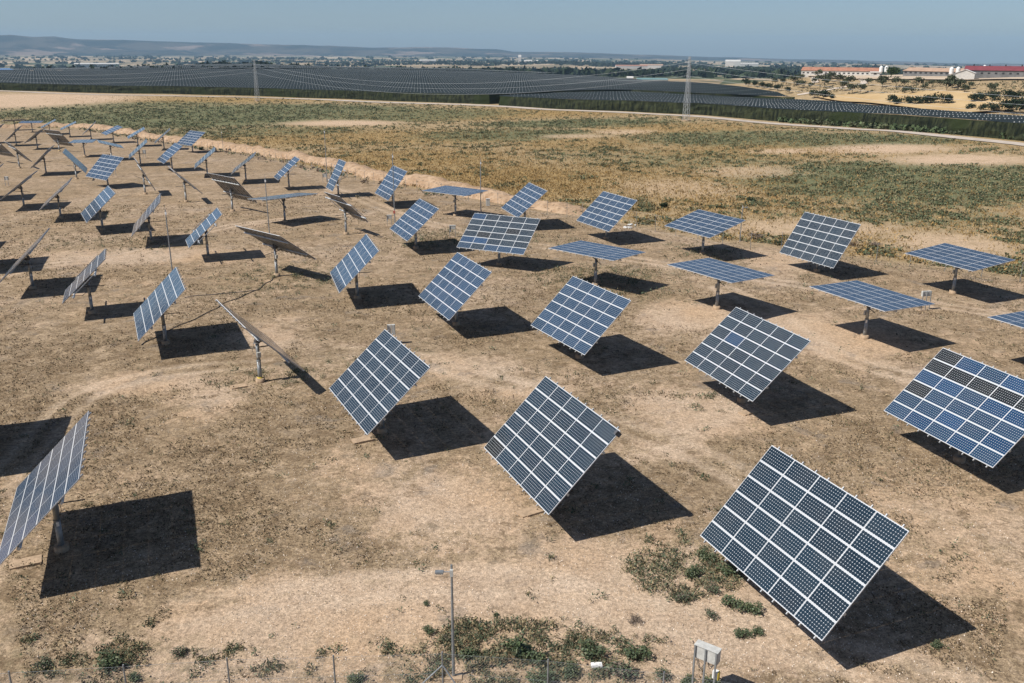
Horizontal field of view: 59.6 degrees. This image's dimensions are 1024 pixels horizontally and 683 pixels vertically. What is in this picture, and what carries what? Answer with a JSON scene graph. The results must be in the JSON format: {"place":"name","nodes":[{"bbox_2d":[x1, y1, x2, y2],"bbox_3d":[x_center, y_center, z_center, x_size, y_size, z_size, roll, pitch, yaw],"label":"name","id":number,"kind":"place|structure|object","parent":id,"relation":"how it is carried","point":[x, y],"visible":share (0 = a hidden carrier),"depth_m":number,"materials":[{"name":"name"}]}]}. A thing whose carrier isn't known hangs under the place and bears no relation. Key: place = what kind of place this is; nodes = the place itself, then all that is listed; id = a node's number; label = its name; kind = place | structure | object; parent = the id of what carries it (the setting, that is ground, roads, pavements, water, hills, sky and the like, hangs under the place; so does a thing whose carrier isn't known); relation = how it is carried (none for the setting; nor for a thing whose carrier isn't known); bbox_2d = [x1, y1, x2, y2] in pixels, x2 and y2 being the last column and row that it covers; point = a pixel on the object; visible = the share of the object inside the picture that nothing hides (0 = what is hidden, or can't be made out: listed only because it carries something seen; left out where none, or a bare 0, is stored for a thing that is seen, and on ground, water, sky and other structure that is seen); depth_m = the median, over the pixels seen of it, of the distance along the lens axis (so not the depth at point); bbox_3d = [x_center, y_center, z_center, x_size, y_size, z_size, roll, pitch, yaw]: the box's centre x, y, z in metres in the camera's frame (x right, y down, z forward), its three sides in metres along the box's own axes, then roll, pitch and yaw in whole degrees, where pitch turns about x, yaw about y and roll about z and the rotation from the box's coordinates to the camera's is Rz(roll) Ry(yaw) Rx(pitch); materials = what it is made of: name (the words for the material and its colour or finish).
{"place":"outdoors","nodes":[
{"label":"outdoors","id":0,"kind":"place"},
{"bbox_2d":[0,55,1023,682],"bbox_3d":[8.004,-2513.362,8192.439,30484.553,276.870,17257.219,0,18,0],"label":"ground","id":1,"kind":"structure","parent":0,"point":[496,565],"depth_m":56.53,"materials":[{"name":"soil"}]},
{"bbox_2d":[0,171,36,207],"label":"solar tracker","id":2,"kind":"object","parent":1,"relation":"on","point":[19,186],"visible":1,"depth_m":134.54,"materials":[{"name":"metal"}]},
{"bbox_2d":[0,228,49,288],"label":"solar tracker","id":3,"kind":"object","parent":1,"relation":"on","point":[25,256],"visible":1,"depth_m":86.49,"materials":[{"name":"metal"}]},
{"bbox_2d":[9,554,41,569],"bbox_3d":[-22.030,9.991,40.498,1.300,0.110,0.805,-8,20,-24],"label":"pit cover","id":4,"kind":"object","parent":1,"relation":"on","point":[28,560],"visible":1,"depth_m":40.44,"materials":[{"name":"concrete"}]},
{"bbox_2d":[30,145,54,173],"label":"solar tracker","id":5,"kind":"object","parent":1,"relation":"on","point":[42,158],"visible":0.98,"depth_m":175.98,"materials":[{"name":"metal"}]},
{"bbox_2d":[34,654,53,670],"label":"shrub","id":6,"kind":"object","parent":1,"relation":"on","point":[46,659],"visible":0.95,"depth_m":33.69,"materials":[{"name":"green plant"}]},
{"bbox_2d":[0,411,91,564],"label":"solar tracker","id":7,"kind":"object","parent":1,"relation":"on","point":[49,481],"visible":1,"depth_m":40.16,"materials":[{"name":"glass"}]},
{"bbox_2d":[39,178,71,218],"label":"solar tracker","id":8,"kind":"object","parent":1,"relation":"on","point":[55,195],"visible":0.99,"depth_m":125.02,"materials":[{"name":"metal"}]},
{"bbox_2d":[43,129,72,151],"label":"solar tracker","id":9,"kind":"object","parent":1,"relation":"on","point":[58,137],"visible":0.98,"depth_m":226.52,"materials":[{"name":"metal"}]},
{"bbox_2d":[62,148,86,178],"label":"solar tracker","id":10,"kind":"object","parent":1,"relation":"on","point":[74,160],"visible":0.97,"depth_m":167.85,"materials":[{"name":"glass"}]},
{"bbox_2d":[62,249,106,313],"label":"solar tracker","id":11,"kind":"object","parent":1,"relation":"on","point":[87,271],"visible":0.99,"depth_m":78.08,"materials":[{"name":"glass"}]},
{"bbox_2d":[81,186,115,229],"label":"solar tracker","id":12,"kind":"object","parent":1,"relation":"on","point":[97,203],"visible":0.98,"depth_m":116.20,"materials":[{"name":"glass"}]},
{"bbox_2d":[86,154,123,186],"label":"solar tracker","id":13,"kind":"object","parent":1,"relation":"on","point":[104,167],"visible":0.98,"depth_m":156.62,"materials":[{"name":"glass"}]},
{"bbox_2d":[92,649,125,672],"bbox_3d":[-15.171,11.990,33.580,1.188,0.650,1.207,12,22,33],"label":"shrub","id":14,"kind":"object","parent":1,"relation":"on","point":[108,661],"visible":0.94,"depth_m":33.51,"materials":[{"name":"green plant"}]},
{"bbox_2d":[129,139,146,164],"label":"solar tracker","id":15,"kind":"object","parent":1,"relation":"on","point":[138,148],"visible":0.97,"depth_m":191.73,"materials":[{"name":"glass"}]},
{"bbox_2d":[131,194,160,242],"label":"solar tracker","id":16,"kind":"object","parent":1,"relation":"on","point":[145,215],"visible":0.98,"depth_m":107.84,"materials":[{"name":"metal"}]},
{"bbox_2d":[133,267,185,344],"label":"solar tracker","id":17,"kind":"object","parent":1,"relation":"on","point":[159,301],"visible":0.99,"depth_m":69.41,"materials":[{"name":"glass"}]},
{"bbox_2d":[157,143,182,169],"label":"solar tracker","id":18,"kind":"object","parent":1,"relation":"on","point":[169,153],"visible":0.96,"depth_m":181.19,"materials":[{"name":"glass"}]},
{"bbox_2d":[169,644,189,660],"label":"shrub","id":19,"kind":"object","parent":1,"relation":"on","point":[178,651],"visible":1,"depth_m":34.21,"materials":[{"name":"green plant"}]},
{"bbox_2d":[168,166,202,201],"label":"solar tracker","id":20,"kind":"object","parent":1,"relation":"on","point":[185,181],"visible":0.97,"depth_m":138.65,"materials":[{"name":"metal"}]},
{"bbox_2d":[177,130,204,151],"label":"solar tracker","id":21,"kind":"object","parent":1,"relation":"on","point":[190,138],"visible":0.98,"depth_m":222.03,"materials":[{"name":"glass"}]},
{"bbox_2d":[185,208,222,258],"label":"solar tracker","id":22,"kind":"object","parent":1,"relation":"on","point":[202,228],"visible":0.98,"depth_m":99.10,"materials":[{"name":"glass"}]},
{"bbox_2d":[194,147,215,175],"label":"solar tracker","id":23,"kind":"object","parent":1,"relation":"on","point":[205,157],"visible":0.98,"depth_m":171.55,"materials":[{"name":"glass"}]},
{"bbox_2d":[141,274,303,344],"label":"cable","id":24,"kind":"object","parent":1,"relation":"on","point":[214,309],"visible":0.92,"depth_m":79.26,"materials":[{"name":"metal"}]},
{"bbox_2d":[207,173,257,211],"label":"solar tracker","id":25,"kind":"object","parent":1,"relation":"on","point":[231,187],"visible":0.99,"depth_m":129.49,"materials":[{"name":"metal"}]},
{"bbox_2d":[231,152,255,181],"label":"solar tracker","id":26,"kind":"object","parent":1,"relation":"on","point":[249,158],"visible":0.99,"depth_m":162.03,"materials":[{"name":"metal"}]},
{"bbox_2d":[215,299,304,382],"bbox_3d":[-17.396,0.410,61.659,3.832,5.598,7.896,-10,21,-29],"label":"solar tracker","id":27,"kind":"object","parent":1,"relation":"on","point":[259,336],"visible":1,"depth_m":61.27,"materials":[{"name":"metal"}]},
{"bbox_2d":[0,64,550,72],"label":"orchard net","id":28,"kind":"object","parent":1,"relation":"on","point":[216,66],"visible":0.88,"depth_m":1069.94,"materials":[{"name":"black fabric"}]},
{"bbox_2d":[235,225,315,276],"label":"solar tracker","id":29,"kind":"object","parent":1,"relation":"on","point":[277,242],"visible":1,"depth_m":90.41,"materials":[{"name":"metal"}]},
{"bbox_2d":[10,61,551,73],"bbox_3d":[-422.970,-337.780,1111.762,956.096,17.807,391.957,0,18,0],"label":"tree line","id":30,"kind":"object","parent":1,"relation":"on","point":[106,67],"visible":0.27,"depth_m":1125.35,"materials":[{"name":"green plant"}]},
{"bbox_2d":[249,193,317,222],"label":"solar tracker","id":31,"kind":"object","parent":1,"relation":"on","point":[283,197],"visible":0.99,"depth_m":120.54,"materials":[{"name":"glass"}]},
{"bbox_2d":[274,156,299,188],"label":"solar tracker","id":32,"kind":"object","parent":1,"relation":"on","point":[290,164],"visible":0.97,"depth_m":152.78,"materials":[{"name":"glass"}]},
{"bbox_2d":[0,122,585,214],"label":"earth berm","id":33,"kind":"structure","parent":1,"relation":"on","point":[498,197],"depth_m":177.46,"materials":[{"name":"soil"}]},
{"bbox_2d":[79,127,446,197],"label":"bank scrub","id":34,"kind":"object","parent":33,"relation":"on","point":[302,166],"visible":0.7,"depth_m":196.40,"materials":[{"name":"green plant"}]},
{"bbox_2d":[326,159,345,195],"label":"solar tracker","id":35,"kind":"object","parent":1,"relation":"on","point":[334,177],"visible":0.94,"depth_m":144.11,"materials":[{"name":"glass"}]},
{"bbox_2d":[324,192,367,234],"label":"solar tracker","id":36,"kind":"object","parent":1,"relation":"on","point":[345,206],"visible":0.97,"depth_m":111.88,"materials":[{"name":"metal"}]},
{"bbox_2d":[330,234,379,298],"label":"solar tracker","id":37,"kind":"object","parent":1,"relation":"on","point":[354,261],"visible":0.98,"depth_m":81.93,"materials":[{"name":"glass"}]},
{"bbox_2d":[345,670,364,682],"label":"shrub","id":38,"kind":"object","parent":1,"relation":"on","point":[353,678],"visible":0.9,"depth_m":32.73,"materials":[{"name":"green plant"}]},
{"bbox_2d":[351,435,374,443],"bbox_3d":[-8.811,5.780,52.781,1.250,0.110,0.755,-9,20,-27],"label":"pit cover","id":39,"kind":"object","parent":1,"relation":"on","point":[362,439],"visible":1,"depth_m":52.73,"materials":[{"name":"concrete"}]},
{"bbox_2d":[0,651,727,682],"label":"wire fence","id":40,"kind":"object","parent":1,"relation":"on","point":[334,673],"visible":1,"depth_m":31.28,"materials":[{"name":"metal"}]},
{"bbox_2d":[329,329,429,434],"bbox_3d":[-7.948,3.145,53.097,4.003,5.513,7.896,-8,20,-25],"label":"solar tracker","id":41,"kind":"object","parent":1,"relation":"on","point":[362,383],"visible":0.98,"depth_m":52.45,"materials":[{"name":"glass"}]},
{"bbox_2d":[375,166,406,205],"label":"solar tracker","id":42,"kind":"object","parent":1,"relation":"on","point":[384,189],"visible":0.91,"depth_m":134.28,"materials":[{"name":"glass"}]},
{"bbox_2d":[0,69,794,103],"bbox_3d":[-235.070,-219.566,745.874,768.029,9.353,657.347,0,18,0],"label":"orchard net","id":43,"kind":"object","parent":1,"relation":"on","point":[414,81],"visible":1,"depth_m":573.09,"materials":[{"name":"black fabric"}]},
{"bbox_2d":[390,198,438,248],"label":"solar tracker","id":44,"kind":"object","parent":1,"relation":"on","point":[419,213],"visible":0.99,"depth_m":103.08,"materials":[{"name":"glass"}]},
{"bbox_2d":[435,564,461,679],"bbox_3d":[-2.277,10.128,32.232,0.890,4.755,0.420,0,18,0],"label":"lamp post","id":45,"kind":"object","parent":1,"relation":"on","point":[453,673],"visible":0.94,"depth_m":32.29,"materials":[{"name":"metal"}]},
{"bbox_2d":[419,252,491,325],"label":"solar tracker","id":46,"kind":"object","parent":1,"relation":"on","point":[453,286],"visible":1,"depth_m":73.38,"materials":[{"name":"glass"}]},
{"bbox_2d":[422,185,488,215],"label":"solar tracker","id":47,"kind":"object","parent":1,"relation":"on","point":[454,191],"visible":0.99,"depth_m":124.85,"materials":[{"name":"glass"}]},
{"bbox_2d":[458,645,479,661],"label":"shrub","id":48,"kind":"object","parent":1,"relation":"on","point":[471,654],"visible":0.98,"depth_m":33.88,"materials":[{"name":"green plant"}]},
{"bbox_2d":[457,213,539,265],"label":"solar tracker","id":49,"kind":"object","parent":1,"relation":"on","point":[512,235],"visible":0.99,"depth_m":94.42,"materials":[{"name":"glass"}]},
{"bbox_2d":[0,54,1000,78],"bbox_3d":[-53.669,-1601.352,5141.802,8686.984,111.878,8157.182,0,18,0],"label":"valley woods","id":50,"kind":"object","parent":1,"relation":"on","point":[783,70],"visible":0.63,"depth_m":3873.42,"materials":[{"name":"green plant"}]},
{"bbox_2d":[0,193,1014,682],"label":"green weeds","id":51,"kind":"object","parent":1,"relation":"on","point":[130,653],"visible":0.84,"depth_m":35.89,"materials":[{"name":"green plant"}]},
{"bbox_2d":[0,373,1019,682],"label":"pebbles","id":52,"kind":"object","parent":1,"relation":"on","point":[526,573],"visible":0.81,"depth_m":39.21,"materials":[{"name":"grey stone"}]},
{"bbox_2d":[0,96,1023,276],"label":"field shrubs","id":53,"kind":"object","parent":1,"relation":"on","point":[937,201],"visible":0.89,"depth_m":202.10,"materials":[{"name":"green plant"}]},
{"bbox_2d":[0,192,1023,682],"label":"dead weeds","id":54,"kind":"object","parent":1,"relation":"on","point":[224,320],"visible":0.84,"depth_m":54.30,"materials":[{"name":"brown plant"}]},
{"bbox_2d":[0,96,1023,275],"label":"dry grass","id":55,"kind":"structure","parent":1,"relation":"on","point":[531,174],"depth_m":177.49,"materials":[{"name":"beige plant"}]},
{"bbox_2d":[501,634,532,657],"bbox_3d":[0.256,11.661,34.046,1.504,0.737,1.261,9,20,25],"label":"shrub","id":56,"kind":"object","parent":1,"relation":"on","point":[517,645],"visible":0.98,"depth_m":34.09,"materials":[{"name":"green plant"}]},
{"bbox_2d":[501,182,547,217],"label":"solar tracker","id":57,"kind":"object","parent":1,"relation":"on","point":[523,200],"visible":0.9,"depth_m":116.70,"materials":[{"name":"glass"}]},
{"bbox_2d":[515,505,543,517],"bbox_3d":[0.879,8.464,44.493,1.200,0.110,0.755,-11,21,-30],"label":"pit cover","id":58,"kind":"object","parent":1,"relation":"on","point":[528,511],"visible":1,"depth_m":44.46,"materials":[{"name":"concrete"}]},
{"bbox_2d":[518,645,545,667],"bbox_3d":[0.759,11.860,33.653,0.988,0.525,1.191,-11,21,-30],"label":"shrub","id":59,"kind":"object","parent":1,"relation":"on","point":[534,654],"visible":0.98,"depth_m":33.66,"materials":[{"name":"green plant"}]},
{"bbox_2d":[525,667,555,682],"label":"shrub","id":60,"kind":"object","parent":1,"relation":"on","point":[540,676],"visible":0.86,"depth_m":32.49,"materials":[{"name":"green plant"}]},
{"bbox_2d":[484,376,621,514],"bbox_3d":[1.803,5.803,44.664,3.821,5.629,8.008,-8,20,-23],"label":"solar tracker","id":61,"kind":"object","parent":1,"relation":"on","point":[543,483],"visible":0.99,"depth_m":43.96,"materials":[{"name":"glass"}]},
{"bbox_2d":[83,124,1023,280],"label":"wire fence","id":62,"kind":"object","parent":1,"relation":"on","point":[547,202],"visible":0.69,"depth_m":125.88,"materials":[{"name":"metal"}]},
{"bbox_2d":[557,660,581,681],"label":"shrub","id":63,"kind":"object","parent":1,"relation":"on","point":[571,669],"visible":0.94,"depth_m":32.94,"materials":[{"name":"green plant"}]},
{"bbox_2d":[531,276,630,358],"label":"solar tracker","id":64,"kind":"object","parent":1,"relation":"on","point":[580,316],"visible":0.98,"depth_m":65.16,"materials":[{"name":"glass"}]},
{"bbox_2d":[574,638,606,661],"bbox_3d":[2.931,11.686,33.875,1.240,0.678,1.259,11,21,31],"label":"shrub","id":65,"kind":"object","parent":1,"relation":"on","point":[589,649],"visible":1,"depth_m":33.84,"materials":[{"name":"green plant"}]},
{"bbox_2d":[549,240,645,285],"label":"solar tracker","id":66,"kind":"object","parent":1,"relation":"on","point":[595,251],"visible":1,"depth_m":85.86,"materials":[{"name":"glass"}]},
{"bbox_2d":[576,191,636,238],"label":"solar tracker","id":67,"kind":"object","parent":1,"relation":"on","point":[606,211],"visible":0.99,"depth_m":108.02,"materials":[{"name":"glass"}]},
{"bbox_2d":[604,656,646,680],"bbox_3d":[4.166,12.054,32.770,1.628,0.737,1.150,5,19,15],"label":"shrub","id":68,"kind":"object","parent":1,"relation":"on","point":[617,665],"visible":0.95,"depth_m":32.79,"materials":[{"name":"green plant"}]},
{"bbox_2d":[615,65,647,68],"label":"farm building","id":69,"kind":"structure","parent":1,"relation":"on","point":[631,66],"depth_m":3398.28,"materials":[{"name":"white tile"}]},
{"bbox_2d":[624,645,652,662],"bbox_3d":[4.744,11.800,33.733,1.131,0.498,0.938,3,18,9],"label":"shrub","id":70,"kind":"object","parent":1,"relation":"on","point":[635,651],"visible":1,"depth_m":33.71,"materials":[{"name":"green plant"}]},
{"bbox_2d":[652,665,673,681],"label":"shrub","id":71,"kind":"object","parent":1,"relation":"on","point":[660,676],"visible":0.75,"depth_m":32.68,"materials":[{"name":"green plant"}]},
{"bbox_2d":[674,589,693,602],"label":"shrub","id":72,"kind":"object","parent":1,"relation":"on","point":[681,596],"visible":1,"depth_m":37.20,"materials":[{"name":"green plant"}]},
{"bbox_2d":[681,56,691,120],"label":"pylon","id":73,"kind":"object","parent":1,"relation":"on","point":[689,67],"visible":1,"depth_m":309.88,"materials":[{"name":"metal"}]},
{"bbox_2d":[682,564,703,580],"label":"shrub","id":74,"kind":"object","parent":1,"relation":"on","point":[695,570],"visible":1,"depth_m":38.89,"materials":[{"name":"green plant"}]},
{"bbox_2d":[664,209,745,254],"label":"solar tracker","id":75,"kind":"object","parent":1,"relation":"on","point":[703,224],"visible":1,"depth_m":99.54,"materials":[{"name":"glass"}]},
{"bbox_2d":[695,548,715,562],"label":"shrub","id":76,"kind":"object","parent":1,"relation":"on","point":[702,553],"visible":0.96,"depth_m":40.19,"materials":[{"name":"green plant"}]},
{"bbox_2d":[691,639,721,682],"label":"electrical box","id":77,"kind":"object","parent":1,"relation":"on","point":[705,652],"visible":1,"depth_m":31.43,"materials":[{"name":"metal"}]},
{"bbox_2d":[701,580,720,595],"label":"shrub","id":78,"kind":"object","parent":1,"relation":"on","point":[714,589],"visible":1,"depth_m":37.79,"materials":[{"name":"green plant"}]},
{"bbox_2d":[667,258,774,309],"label":"solar tracker","id":79,"kind":"object","parent":1,"relation":"on","point":[718,271],"visible":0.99,"depth_m":77.88,"materials":[{"name":"glass"}]},
{"bbox_2d":[716,561,742,574],"bbox_3d":[9.565,9.930,39.179,1.250,0.551,1.037,5,19,14],"label":"shrub","id":80,"kind":"object","parent":1,"relation":"on","point":[724,569],"visible":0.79,"depth_m":39.05,"materials":[{"name":"green plant"}]},
{"bbox_2d":[720,594,744,612],"bbox_3d":[9.063,10.768,36.756,0.938,0.498,1.131,-11,21,-30],"label":"shrub","id":81,"kind":"object","parent":1,"relation":"on","point":[728,599],"visible":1,"depth_m":36.79,"materials":[{"name":"green plant"}]},
{"bbox_2d":[733,627,753,640],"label":"shrub","id":82,"kind":"object","parent":1,"relation":"on","point":[744,632],"visible":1,"depth_m":34.95,"materials":[{"name":"green plant"}]},
{"bbox_2d":[685,307,810,402],"bbox_3d":[14.811,1.577,57.302,3.968,5.531,7.896,-6,19,-19],"label":"solar tracker","id":83,"kind":"object","parent":1,"relation":"on","point":[745,355],"visible":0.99,"depth_m":56.64,"materials":[{"name":"glass"}]},
{"bbox_2d":[743,601,763,615],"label":"shrub","id":84,"kind":"object","parent":1,"relation":"on","point":[751,608],"visible":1,"depth_m":36.43,"materials":[{"name":"green plant"}]},
{"bbox_2d":[499,91,1023,140],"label":"orchard net","id":85,"kind":"object","parent":1,"relation":"on","point":[996,124],"visible":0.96,"depth_m":341.83,"materials":[{"name":"black fabric"}]},
{"bbox_2d":[700,445,909,640],"bbox_3d":[11.318,8.516,35.967,3.590,5.703,7.896,-7,19,-21],"label":"solar tracker","id":86,"kind":"object","parent":1,"relation":"on","point":[808,542],"visible":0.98,"depth_m":35.14,"materials":[{"name":"glass"}]},
{"bbox_2d":[779,212,860,271],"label":"solar tracker","id":87,"kind":"object","parent":1,"relation":"on","point":[819,240],"visible":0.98,"depth_m":91.27,"materials":[{"name":"glass"}]},
{"bbox_2d":[801,67,880,76],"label":"white barn","id":88,"kind":"structure","parent":1,"relation":"on","point":[806,71],"depth_m":572.05,"materials":[{"name":"orange tile"}]},
{"bbox_2d":[809,280,933,338],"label":"solar tracker","id":89,"kind":"object","parent":1,"relation":"on","point":[868,296],"visible":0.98,"depth_m":69.71,"materials":[{"name":"glass"}]},
{"bbox_2d":[756,78,1023,97],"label":"slope scrub","id":90,"kind":"object","parent":1,"relation":"on","point":[1003,84],"visible":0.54,"depth_m":459.50,"materials":[{"name":"green plant"}]},
{"bbox_2d":[777,117,1023,139],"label":"roadside bushes","id":91,"kind":"object","parent":1,"relation":"on","point":[873,125],"visible":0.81,"depth_m":273.89,"materials":[{"name":"green plant"}]},
{"bbox_2d":[884,348,1023,467],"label":"solar tracker","id":92,"kind":"object","parent":1,"relation":"on","point":[962,405],"visible":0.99,"depth_m":48.47,"materials":[{"name":"glass"}]},
{"bbox_2d":[905,243,1014,293],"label":"solar tracker","id":93,"kind":"object","parent":1,"relation":"on","point":[955,256],"visible":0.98,"depth_m":82.86,"materials":[{"name":"glass"}]},
{"bbox_2d":[964,64,1023,77],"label":"red roofed barn","id":94,"kind":"structure","parent":1,"relation":"on","point":[989,71],"depth_m":463.83,"materials":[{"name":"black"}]},
{"bbox_2d":[987,311,1023,328],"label":"solar tracker","id":95,"kind":"object","parent":1,"relation":"on","point":[1015,319],"visible":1,"depth_m":63.32,"materials":[{"name":"glass"}]},
{"bbox_2d":[1002,96,1023,113],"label":"tree","id":96,"kind":"object","parent":1,"relation":"on","point":[1014,103],"visible":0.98,"depth_m":344.25,"materials":[{"name":"green plant"}]},
{"bbox_2d":[0,35,1023,65],"bbox_3d":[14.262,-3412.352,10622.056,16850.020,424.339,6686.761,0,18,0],"label":"hills","id":97,"kind":"structure","parent":0,"point":[13,45],"depth_m":10462.44,"materials":[{"name":"grey"}]},
{"bbox_2d":[0,90,1023,145],"bbox_3d":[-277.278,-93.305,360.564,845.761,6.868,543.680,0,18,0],"label":"road","id":98,"kind":"structure","parent":0,"point":[979,139],"depth_m":333.47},
{"bbox_2d":[0,0,1023,63],"label":"sky","id":99,"kind":"structure","parent":0,"point":[937,31],"materials":[{"name":"blue"}]},
{"bbox_2d":[817,90,1010,111],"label":"stubble field","id":100,"kind":"structure","parent":0,"point":[962,101],"depth_m":401.44,"materials":[{"name":"soil"}]},
{"bbox_2d":[808,75,1023,79],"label":"bare yard","id":101,"kind":"structure","parent":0,"point":[900,76],"depth_m":507.54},
{"bbox_2d":[903,67,963,75],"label":"grey barn","id":102,"kind":"structure","parent":101,"relation":"on","point":[915,71],"depth_m":513.00,"materials":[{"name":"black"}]},
{"bbox_2d":[955,69,975,80],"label":"white shed","id":103,"kind":"structure","parent":101,"relation":"on","point":[966,74],"depth_m":461.89,"materials":[{"name":"plastic"}]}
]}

